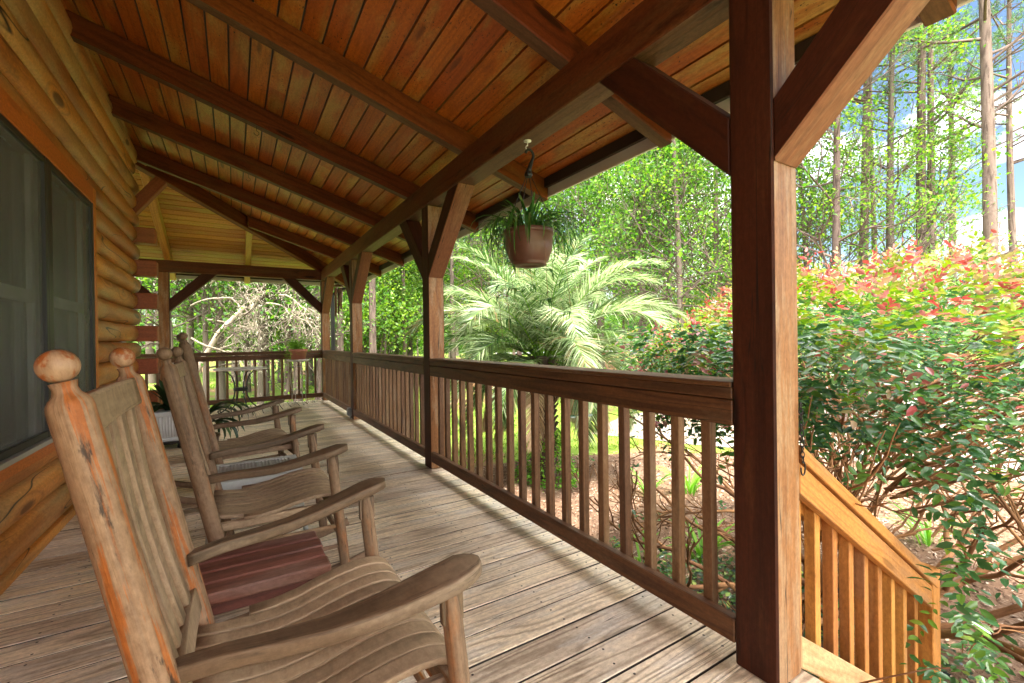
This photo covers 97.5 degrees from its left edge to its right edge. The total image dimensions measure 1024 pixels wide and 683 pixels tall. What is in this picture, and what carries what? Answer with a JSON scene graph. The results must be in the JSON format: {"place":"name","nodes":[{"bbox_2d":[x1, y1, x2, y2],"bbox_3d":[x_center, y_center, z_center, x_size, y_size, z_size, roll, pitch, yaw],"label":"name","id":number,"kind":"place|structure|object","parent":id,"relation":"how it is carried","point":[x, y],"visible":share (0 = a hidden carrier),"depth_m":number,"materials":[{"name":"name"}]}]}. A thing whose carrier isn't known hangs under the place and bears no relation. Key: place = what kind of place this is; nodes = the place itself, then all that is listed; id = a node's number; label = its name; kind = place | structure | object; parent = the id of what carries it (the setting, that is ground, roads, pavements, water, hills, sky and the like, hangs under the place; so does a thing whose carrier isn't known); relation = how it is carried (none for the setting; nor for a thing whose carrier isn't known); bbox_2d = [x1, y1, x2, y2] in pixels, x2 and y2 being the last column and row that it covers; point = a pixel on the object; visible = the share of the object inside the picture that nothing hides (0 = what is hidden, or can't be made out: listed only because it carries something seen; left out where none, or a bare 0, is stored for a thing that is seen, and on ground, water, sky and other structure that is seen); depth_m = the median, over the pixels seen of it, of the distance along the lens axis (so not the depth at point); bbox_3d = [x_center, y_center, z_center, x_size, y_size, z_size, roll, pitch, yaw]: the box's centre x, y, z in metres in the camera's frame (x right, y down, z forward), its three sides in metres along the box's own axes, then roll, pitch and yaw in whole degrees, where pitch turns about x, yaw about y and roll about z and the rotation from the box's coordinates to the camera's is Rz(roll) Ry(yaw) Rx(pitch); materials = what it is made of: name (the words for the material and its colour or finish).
{"place":"outdoors","nodes":[
{"label":"outdoors","id":0,"kind":"place"},
{"bbox_2d":[141,350,1023,467],"bbox_3d":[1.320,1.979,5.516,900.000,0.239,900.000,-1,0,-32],"label":"ground","id":1,"kind":"structure","parent":0,"point":[612,417],"depth_m":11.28,"materials":[{"name":"green plant"}]},
{"bbox_2d":[0,0,166,595],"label":"log house","id":2,"kind":"structure","parent":1,"relation":"on","point":[74,202],"depth_m":2.58,"materials":[{"name":"brown wood"}]},
{"bbox_2d":[0,86,98,482],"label":"window","id":3,"kind":"structure","parent":2,"relation":"in","point":[38,283],"depth_m":2.37,"materials":[{"name":"glass"}]},
{"bbox_2d":[63,0,973,286],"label":"porch roof","id":4,"kind":"structure","parent":2,"relation":"attached to","point":[337,134],"depth_m":3.05,"materials":[{"name":"brown wood"}]},
{"bbox_2d":[330,287,345,349],"bbox_3d":[-3.306,0.418,8.807,0.096,3.119,0.692,-1,0,14],"label":"downspout","id":5,"kind":"object","parent":4,"relation":"attached to","point":[332,311],"visible":0.24,"depth_m":8.49,"materials":[{"name":"grey metal"}]},
{"bbox_2d":[333,274,342,316],"bbox_3d":[-2.800,-0.763,7.232,0.160,0.720,0.160,-1,0,-32],"label":"wind chime","id":6,"kind":"object","parent":4,"relation":"hanging from","point":[338,293],"visible":1,"depth_m":7.21,"materials":[{"name":"metal"}]},
{"bbox_2d":[468,139,597,347],"bbox_3d":[0.093,-0.552,2.546,0.684,1.179,0.638,-1,0,41],"label":"hanging basket","id":7,"kind":"object","parent":4,"relation":"hanging from","point":[528,243],"visible":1,"depth_m":2.46,"materials":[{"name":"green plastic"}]},
{"bbox_2d":[145,290,174,383],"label":"leafy tree","id":8,"kind":"object","parent":1,"relation":"on","point":[151,378],"depth_m":23.88,"materials":[{"name":"green plant"}]},
{"bbox_2d":[154,300,230,351],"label":"understory tree","id":9,"kind":"object","parent":1,"relation":"on","point":[178,322],"visible":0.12,"depth_m":28.40,"materials":[{"name":"green plant"}]},
{"bbox_2d":[135,277,268,385],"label":"leafy tree","id":10,"kind":"object","parent":1,"relation":"on","point":[157,324],"visible":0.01,"depth_m":14.05,"materials":[{"name":"green plant"}]},
{"bbox_2d":[140,282,278,389],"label":"leafy tree","id":11,"kind":"object","parent":1,"relation":"on","point":[189,333],"depth_m":16.24,"materials":[{"name":"green plant"}]},
{"bbox_2d":[173,300,256,367],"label":"understory tree","id":12,"kind":"object","parent":1,"relation":"on","point":[177,333],"visible":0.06,"depth_m":26.38,"materials":[{"name":"green plant"}]},
{"bbox_2d":[145,284,303,380],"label":"leafy tree","id":13,"kind":"object","parent":1,"relation":"on","point":[233,373],"depth_m":24.57,"materials":[{"name":"green plant"}]},
{"bbox_2d":[145,279,316,406],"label":"leafy tree","id":14,"kind":"object","parent":1,"relation":"on","point":[222,385],"visible":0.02,"depth_m":14.15,"materials":[{"name":"green plant"}]},
{"bbox_2d":[133,277,343,365],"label":"leafy tree","id":15,"kind":"object","parent":1,"relation":"on","point":[197,294],"visible":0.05,"depth_m":9.82,"materials":[{"name":"green plant"}]},
{"bbox_2d":[138,277,345,384],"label":"dead tree","id":16,"kind":"object","parent":1,"relation":"on","point":[213,341],"visible":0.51,"depth_m":10.07,"materials":[{"name":"grey plant"}]},
{"bbox_2d":[138,277,348,407],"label":"leafy tree","id":17,"kind":"object","parent":1,"relation":"on","point":[205,333],"visible":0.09,"depth_m":11.58,"materials":[{"name":"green plant"}]},
{"bbox_2d":[194,282,305,382],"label":"understory tree","id":18,"kind":"object","parent":1,"relation":"on","point":[251,331],"visible":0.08,"depth_m":21.19,"materials":[{"name":"green plant"}]},
{"bbox_2d":[178,282,330,390],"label":"understory tree","id":19,"kind":"object","parent":1,"relation":"on","point":[270,340],"visible":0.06,"depth_m":18.08,"materials":[{"name":"green plant"}]},
{"bbox_2d":[174,281,347,395],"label":"leafy tree","id":20,"kind":"object","parent":1,"relation":"on","point":[265,337],"visible":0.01,"depth_m":16.61,"materials":[{"name":"green plant"}]},
{"bbox_2d":[137,276,402,404],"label":"leafy tree","id":21,"kind":"object","parent":1,"relation":"on","point":[260,384],"visible":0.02,"depth_m":13.02,"materials":[{"name":"green plant"}]},
{"bbox_2d":[142,269,408,397],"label":"leafy tree","id":22,"kind":"object","parent":1,"relation":"on","point":[246,344],"visible":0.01,"depth_m":17.03,"materials":[{"name":"green plant"}]},
{"bbox_2d":[284,286,292,394],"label":"pine tree","id":23,"kind":"object","parent":1,"relation":"on","point":[286,380],"depth_m":16.88,"materials":[{"name":"brown plant"}]},
{"bbox_2d":[292,290,301,401],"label":"pine tree","id":24,"kind":"object","parent":1,"relation":"on","point":[295,368],"visible":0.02,"depth_m":13.43,"materials":[{"name":"brown plant"}]},
{"bbox_2d":[222,277,400,384],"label":"leafy tree","id":25,"kind":"object","parent":1,"relation":"on","point":[310,373],"visible":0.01,"depth_m":21.76,"materials":[{"name":"green plant"}]},
{"bbox_2d":[314,286,321,399],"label":"pine tree","id":26,"kind":"object","parent":1,"relation":"on","point":[318,375],"depth_m":15.50,"materials":[{"name":"brown plant"}]},
{"bbox_2d":[270,273,406,352],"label":"understory tree","id":27,"kind":"object","parent":1,"relation":"on","point":[367,330],"visible":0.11,"depth_m":17.75,"materials":[{"name":"green plant"}]},
{"bbox_2d":[336,287,343,350],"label":"pine tree","id":28,"kind":"object","parent":1,"relation":"on","point":[340,341],"visible":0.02,"depth_m":14.86,"materials":[{"name":"brown plant"}]},
{"bbox_2d":[369,278,376,352],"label":"pine tree","id":29,"kind":"object","parent":1,"relation":"on","point":[372,315],"visible":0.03,"depth_m":14.24,"materials":[{"name":"brown plant"}]},
{"bbox_2d":[313,260,445,353],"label":"understory tree","id":30,"kind":"object","parent":1,"relation":"on","point":[389,284],"visible":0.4,"depth_m":17.06,"materials":[{"name":"green plant"}]},
{"bbox_2d":[330,262,463,353],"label":"understory tree","id":31,"kind":"object","parent":1,"relation":"on","point":[420,290],"visible":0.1,"depth_m":20.05,"materials":[{"name":"green plant"}]},
{"bbox_2d":[401,264,406,354],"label":"pine tree","id":32,"kind":"object","parent":1,"relation":"on","point":[403,322],"depth_m":19.31,"materials":[{"name":"brown plant"}]},
{"bbox_2d":[363,248,501,354],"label":"understory tree","id":33,"kind":"object","parent":1,"relation":"on","point":[455,282],"visible":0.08,"depth_m":21.57,"materials":[{"name":"green plant"}]},
{"bbox_2d":[363,228,516,358],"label":"leafy tree","id":34,"kind":"object","parent":1,"relation":"on","point":[452,280],"visible":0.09,"depth_m":18.59,"materials":[{"name":"green plant"}]},
{"bbox_2d":[378,245,503,355],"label":"understory tree","id":35,"kind":"object","parent":1,"relation":"on","point":[462,261],"visible":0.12,"depth_m":23.30,"materials":[{"name":"green plant"}]},
{"bbox_2d":[407,205,563,357],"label":"leafy tree","id":36,"kind":"object","parent":1,"relation":"on","point":[479,262],"visible":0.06,"depth_m":23.78,"materials":[{"name":"green plant"}]},
{"bbox_2d":[449,199,593,355],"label":"leafy tree","id":37,"kind":"object","parent":1,"relation":"on","point":[518,352],"visible":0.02,"depth_m":19.18,"materials":[{"name":"green plant"}]},
{"bbox_2d":[411,169,654,358],"bbox_3d":[1.226,-4.432,21.900,11.421,14.133,11.863,-1,0,-7],"label":"leafy tree","id":38,"kind":"object","parent":1,"relation":"on","point":[477,274],"visible":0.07,"depth_m":20.40,"materials":[{"name":"green plant"}]},
{"bbox_2d":[134,306,1023,355],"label":"woods","id":39,"kind":"object","parent":1,"relation":"on","point":[421,342],"visible":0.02,"depth_m":69.96,"materials":[{"name":"green plant"}]},
{"bbox_2d":[457,360,702,388],"bbox_3d":[4.903,1.712,27.664,16.624,0.001,22.753,-1,0,-5],"label":"pine straw bed","id":40,"kind":"object","parent":1,"relation":"on","point":[606,366],"depth_m":29.13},
{"bbox_2d":[590,246,672,360],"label":"leafy tree","id":41,"kind":"object","parent":40,"relation":"on","point":[623,323],"visible":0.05,"depth_m":31.47,"materials":[{"name":"green plant"}]},
{"bbox_2d":[553,180,624,307],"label":"leafy tree","id":42,"kind":"object","parent":1,"relation":"on","point":[590,259],"visible":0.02,"depth_m":29.14,"materials":[{"name":"green plant"}]},
{"bbox_2d":[500,149,705,368],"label":"leafy tree","id":43,"kind":"object","parent":1,"relation":"on","point":[599,322],"visible":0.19,"depth_m":18.08,"materials":[{"name":"green plant"}]},
{"bbox_2d":[539,139,731,371],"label":"leafy tree","id":44,"kind":"object","parent":1,"relation":"on","point":[662,230],"visible":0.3,"depth_m":15.15,"materials":[{"name":"green plant"}]},
{"bbox_2d":[582,161,730,349],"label":"leafy tree","id":45,"kind":"object","parent":1,"relation":"on","point":[660,254],"visible":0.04,"depth_m":29.11,"materials":[{"name":"green plant"}]},
{"bbox_2d":[611,201,725,353],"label":"leafy tree","id":46,"kind":"object","parent":1,"relation":"on","point":[672,275],"visible":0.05,"depth_m":27.92,"materials":[{"name":"green plant"}]},
{"bbox_2d":[570,139,806,338],"bbox_3d":[4.623,-3.792,12.214,6.221,11.504,5.833,-1,0,-13],"label":"leafy tree","id":47,"kind":"object","parent":1,"relation":"on","point":[679,261],"visible":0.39,"depth_m":12.18,"materials":[{"name":"green plant"}]},
{"bbox_2d":[574,144,812,358],"bbox_3d":[7.977,-5.561,22.853,10.391,14.859,10.836,-1,0,-23],"label":"leafy tree","id":48,"kind":"object","parent":1,"relation":"on","point":[669,277],"visible":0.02,"depth_m":22.12,"materials":[{"name":"green plant"}]},
{"bbox_2d":[569,135,881,406],"bbox_3d":[5.456,-3.311,13.304,9.381,11.609,9.745,-1,0,-28],"label":"leafy tree","id":49,"kind":"object","parent":1,"relation":"on","point":[668,151],"visible":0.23,"depth_m":12.35,"materials":[{"name":"green plant"}]},
{"bbox_2d":[648,215,830,336],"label":"understory tree","id":50,"kind":"object","parent":1,"relation":"on","point":[693,302],"visible":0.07,"depth_m":19.26,"materials":[{"name":"green plant"}]},
{"bbox_2d":[466,449,1023,682],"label":"mulch bed","id":51,"kind":"object","parent":1,"relation":"on","point":[998,584],"visible":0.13,"depth_m":4.74,"materials":[{"name":"brown wood"}]},
{"bbox_2d":[405,233,693,479],"bbox_3d":[0.478,0.225,6.561,4.104,3.522,3.986,-1,0,-32],"label":"palm tree","id":52,"kind":"object","parent":51,"relation":"on","point":[530,313],"visible":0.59,"depth_m":5.99,"materials":[{"name":"green plant"}]},
{"bbox_2d":[515,428,578,492],"bbox_3d":[0.492,1.635,6.464,1.109,0.790,1.107,-1,0,-32],"label":"vine","id":53,"kind":"object","parent":52,"relation":"attached to","point":[558,441],"visible":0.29,"depth_m":6.26,"materials":[{"name":"green plant"}]},
{"bbox_2d":[610,528,671,561],"bbox_3d":[1.106,1.844,3.883,0.585,0.278,0.546,-1,0,-32],"label":"iris clump","id":54,"kind":"object","parent":51,"relation":"on","point":[638,558],"visible":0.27,"depth_m":4.00,"materials":[{"name":"green plant"}]},
{"bbox_2d":[659,457,701,495],"bbox_3d":[2.229,1.760,5.760,0.867,0.400,0.745,-1,0,13],"label":"iris clump","id":55,"kind":"object","parent":51,"relation":"on","point":[693,486],"visible":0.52,"depth_m":5.77,"materials":[{"name":"green plant"}]},
{"bbox_2d":[663,517,734,562],"bbox_3d":[1.728,1.796,4.030,0.749,0.355,0.673,-1,0,-32],"label":"iris clump","id":56,"kind":"object","parent":51,"relation":"on","point":[699,550],"visible":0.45,"depth_m":4.07,"materials":[{"name":"green plant"}]},
{"bbox_2d":[557,223,1023,682],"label":"flowering shrub","id":57,"kind":"object","parent":51,"relation":"on","point":[994,326],"visible":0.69,"depth_m":2.15,"materials":[{"name":"green plant"}]},
{"bbox_2d":[640,545,1006,682],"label":"ground cover","id":58,"kind":"object","parent":51,"relation":"on","point":[944,659],"visible":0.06,"depth_m":3.34,"materials":[{"name":"green plant"}]},
{"bbox_2d":[881,499,973,545],"bbox_3d":[3.971,1.761,4.275,0.573,0.364,0.730,-1,0,-32],"label":"iris clump","id":59,"kind":"object","parent":51,"relation":"on","point":[925,535],"visible":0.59,"depth_m":4.33,"materials":[{"name":"green plant"}]},
{"bbox_2d":[649,111,909,293],"bbox_3d":[10.027,-5.080,17.076,8.161,13.887,7.347,-1,0,39],"label":"leafy tree","id":60,"kind":"object","parent":1,"relation":"on","point":[832,126],"visible":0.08,"depth_m":14.78,"materials":[{"name":"green plant"}]},
{"bbox_2d":[663,129,953,354],"bbox_3d":[8.333,-3.541,12.560,5.894,10.899,5.526,-1,0,-20],"label":"leafy tree","id":61,"kind":"object","parent":1,"relation":"on","point":[802,193],"visible":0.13,"depth_m":11.77,"materials":[{"name":"green plant"}]},
{"bbox_2d":[819,677,831,682],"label":"porch stairs","id":62,"kind":"structure","parent":1,"relation":"on","point":[823,680],"depth_m":1.45,"materials":[{"name":"brown wood"}]},
{"bbox_2d":[799,445,940,682],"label":"stair railing","id":63,"kind":"object","parent":62,"relation":"attached to","point":[880,606],"visible":0.76,"depth_m":1.70,"materials":[{"name":"brown wood"}]},
{"bbox_2d":[656,9,1023,420],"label":"leafy tree","id":64,"kind":"object","parent":1,"relation":"on","point":[837,219],"visible":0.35,"depth_m":9.43,"materials":[{"name":"green plant"}]},
{"bbox_2d":[850,75,870,404],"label":"pine tree","id":65,"kind":"object","parent":1,"relation":"on","point":[863,99],"visible":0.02,"depth_m":12.42,"materials":[{"name":"brown plant"}]},
{"bbox_2d":[845,155,912,346],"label":"pine tree","id":66,"kind":"object","parent":1,"relation":"on","point":[876,209],"visible":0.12,"depth_m":34.48,"materials":[{"name":"green plant"}]},
{"bbox_2d":[855,34,908,392],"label":"pine tree","id":67,"kind":"object","parent":1,"relation":"on","point":[874,236],"visible":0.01,"depth_m":14.71,"materials":[{"name":"brown plant"}]},
{"bbox_2d":[814,4,980,359],"bbox_3d":[10.811,-6.491,13.087,5.242,16.721,4.295,-1,0,-39],"label":"pine tree","id":68,"kind":"object","parent":1,"relation":"on","point":[879,96],"visible":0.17,"depth_m":12.87,"materials":[{"name":"green plant"}]},
{"bbox_2d":[796,6,1023,412],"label":"leafy tree","id":69,"kind":"object","parent":1,"relation":"on","point":[892,139],"visible":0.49,"depth_m":10.65,"materials":[{"name":"green plant"}]},
{"bbox_2d":[916,26,929,412],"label":"pine tree","id":70,"kind":"object","parent":1,"relation":"on","point":[922,78],"visible":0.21,"depth_m":11.37,"materials":[{"name":"brown plant"}]},
{"bbox_2d":[844,120,1019,337],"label":"leafy tree","id":71,"kind":"object","parent":1,"relation":"on","point":[911,195],"visible":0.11,"depth_m":12.78,"materials":[{"name":"green plant"}]},
{"bbox_2d":[859,0,1023,392],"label":"pine tree","id":72,"kind":"object","parent":1,"relation":"on","point":[931,60],"visible":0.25,"depth_m":11.70,"materials":[{"name":"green plant"}]},
{"bbox_2d":[875,0,1023,382],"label":"pine tree","id":73,"kind":"object","parent":1,"relation":"on","point":[938,81],"visible":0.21,"depth_m":15.40,"materials":[{"name":"green plant"}]},
{"bbox_2d":[893,0,1023,431],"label":"pine tree","id":74,"kind":"object","parent":1,"relation":"on","point":[988,112],"visible":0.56,"depth_m":9.16,"materials":[{"name":"brown plant"}]},
{"bbox_2d":[941,0,1023,392],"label":"pine tree","id":75,"kind":"object","parent":1,"relation":"on","point":[1010,161],"visible":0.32,"depth_m":14.09,"materials":[{"name":"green plant"}]},
{"bbox_2d":[968,199,1023,261],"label":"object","id":76,"kind":"object","parent":1,"relation":"on","point":[1001,228],"visible":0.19,"depth_m":38.52,"materials":[{"name":"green plant"}]},
{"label":"deck framing","id":77,"kind":"structure","parent":1,"relation":"on","visible":0},
{"bbox_2d":[0,400,823,682],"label":"deck floor","id":78,"kind":"structure","parent":77,"relation":"on","point":[541,605],"depth_m":1.88,"materials":[{"name":"brown wood"}]},
{"bbox_2d":[148,379,180,447],"bbox_3d":[-3.549,0.733,4.697,0.584,0.730,0.551,-1,0,-32],"label":"planter","id":79,"kind":"object","parent":78,"relation":"on","point":[165,423],"visible":0.41,"depth_m":4.57,"materials":[{"name":"ceramic"}]},
{"bbox_2d":[137,271,216,403],"bbox_3d":[-5.467,0.012,7.077,1.396,2.204,0.138,-1,0,-32],"label":"porch post","id":80,"kind":"object","parent":78,"relation":"on","point":[167,304],"visible":0.62,"depth_m":7.04,"materials":[{"name":"brown wood"}]},
{"bbox_2d":[136,354,158,389],"bbox_3d":[-6.542,0.637,6.407,2.411,0.858,0.149,-1,0,-32],"label":"porch railing","id":81,"kind":"object","parent":80,"relation":"attached to","point":[149,356],"visible":0.05,"depth_m":6.93,"materials":[{"name":"brown wood"}]},
{"bbox_2d":[209,400,255,440],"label":"potted palm","id":82,"kind":"object","parent":78,"relation":"on","point":[215,407],"visible":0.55,"depth_m":4.15,"materials":[{"name":"green plant"}]},
{"bbox_2d":[174,332,301,504],"bbox_3d":[-1.923,0.510,3.170,0.903,1.140,0.685,-1,0,-38],"label":"rocking chair","id":83,"kind":"object","parent":78,"relation":"on","point":[276,415],"visible":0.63,"depth_m":3.06,"materials":[{"name":"brown wood"}]},
{"bbox_2d":[212,366,266,413],"bbox_3d":[-4.263,0.751,7.061,0.736,0.674,0.736,-1,0,-32],"label":"bistro table","id":84,"kind":"object","parent":78,"relation":"on","point":[243,388],"visible":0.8,"depth_m":6.98,"materials":[{"name":"metal"}]},
{"bbox_2d":[205,454,307,543],"bbox_3d":[-1.380,0.877,2.435,0.479,0.407,0.365,-1,0,-32],"label":"woven table","id":85,"kind":"object","parent":78,"relation":"on","point":[234,484],"visible":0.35,"depth_m":2.40,"materials":[{"name":"grey plastic"}]},
{"bbox_2d":[33,347,481,682],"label":"rocking chair","id":86,"kind":"object","parent":78,"relation":"on","point":[365,619],"visible":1,"depth_m":0.91,"materials":[{"name":"brown wood"}]},
{"bbox_2d":[156,347,364,569],"bbox_3d":[-1.171,0.547,2.055,0.903,1.056,0.675,-1,0,-32],"label":"rocking chair","id":87,"kind":"object","parent":78,"relation":"on","point":[271,500],"visible":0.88,"depth_m":1.95,"materials":[{"name":"brown wood"}]},
{"bbox_2d":[198,531,330,615],"bbox_3d":[-0.885,0.903,1.473,0.502,0.345,0.313,-1,0,-32],"label":"side table","id":88,"kind":"object","parent":78,"relation":"on","point":[249,575],"visible":0.37,"depth_m":1.44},
{"bbox_2d":[287,359,309,404],"bbox_3d":[-3.681,0.698,7.751,0.380,0.774,0.380,-1,0,-32],"label":"plant stand","id":89,"kind":"object","parent":78,"relation":"on","point":[300,360],"visible":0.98,"depth_m":7.67,"materials":[{"name":"metal"}]},
{"bbox_2d":[282,333,310,370],"bbox_3d":[-3.736,0.217,7.755,0.477,0.725,0.486,-1,0,29],"label":"potted fern","id":90,"kind":"object","parent":89,"relation":"on","point":[297,352],"visible":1,"depth_m":7.67,"materials":[{"name":"green plant"}]},
{"bbox_2d":[282,276,334,399],"bbox_3d":[-3.563,-0.018,7.900,0.766,2.204,0.744,-1,0,-32],"label":"porch post","id":91,"kind":"object","parent":78,"relation":"on","point":[322,306],"visible":0.93,"depth_m":8.19,"materials":[{"name":"brown wood"}]},
{"bbox_2d":[170,350,322,404],"bbox_3d":[-4.453,0.603,7.702,2.228,0.858,0.149,-1,0,-32],"label":"porch railing","id":92,"kind":"object","parent":91,"relation":"attached to","point":[232,356],"visible":0.59,"depth_m":7.70,"materials":[{"name":"brown wood"}]},
{"bbox_2d":[322,350,350,410],"bbox_3d":[-2.800,0.583,7.280,0.149,0.858,2.322,-1,0,-32],"label":"porch railing","id":93,"kind":"object","parent":91,"relation":"attached to","point":[338,375],"visible":0.79,"depth_m":7.14,"materials":[{"name":"brown wood"}]},
{"bbox_2d":[340,251,371,419],"bbox_3d":[-2.160,-0.027,6.232,0.138,2.199,1.352,-1,0,-32],"label":"porch post","id":94,"kind":"object","parent":78,"relation":"on","point":[355,273],"visible":0.93,"depth_m":6.15,"materials":[{"name":"brown wood"}]},
{"bbox_2d":[352,352,424,457],"bbox_3d":[-1.405,0.574,5.029,0.149,0.858,2.696,-1,0,-32],"label":"porch railing","id":95,"kind":"object","parent":94,"relation":"attached to","point":[390,393],"visible":0.86,"depth_m":4.72,"materials":[{"name":"brown wood"}]},
{"bbox_2d":[400,182,474,468],"bbox_3d":[-0.666,-0.037,3.822,0.138,2.199,1.352,-1,0,-32],"label":"porch post","id":96,"kind":"object","parent":78,"relation":"on","point":[431,241],"visible":0.93,"depth_m":3.75,"materials":[{"name":"brown wood"}]},
{"bbox_2d":[429,358,735,642],"bbox_3d":[0.079,0.564,2.634,0.149,0.858,2.662,-1,0,-32],"label":"porch railing","id":97,"kind":"object","parent":96,"relation":"attached to","point":[707,401],"visible":0.98,"depth_m":2.05,"materials":[{"name":"brown wood"}]},
{"bbox_2d":[600,0,929,682],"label":"porch post","id":98,"kind":"object","parent":78,"relation":"on","point":[759,141],"visible":1,"depth_m":1.39,"materials":[{"name":"brown wood"}]},
{"bbox_2d":[798,402,805,475],"bbox_3d":[0.913,0.306,1.411,0.033,0.234,0.014,-1,0,-32],"label":"chain","id":99,"kind":"object","parent":98,"relation":"hanging from","point":[801,435],"visible":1,"depth_m":1.41,"materials":[{"name":"metal"}]},
{"bbox_2d":[144,0,1023,334],"label":"sky","id":100,"kind":"structure","parent":0,"point":[1018,151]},
{"bbox_2d":[593,354,1023,481],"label":"driveway","id":101,"kind":"structure","parent":0,"point":[613,426],"depth_m":9.25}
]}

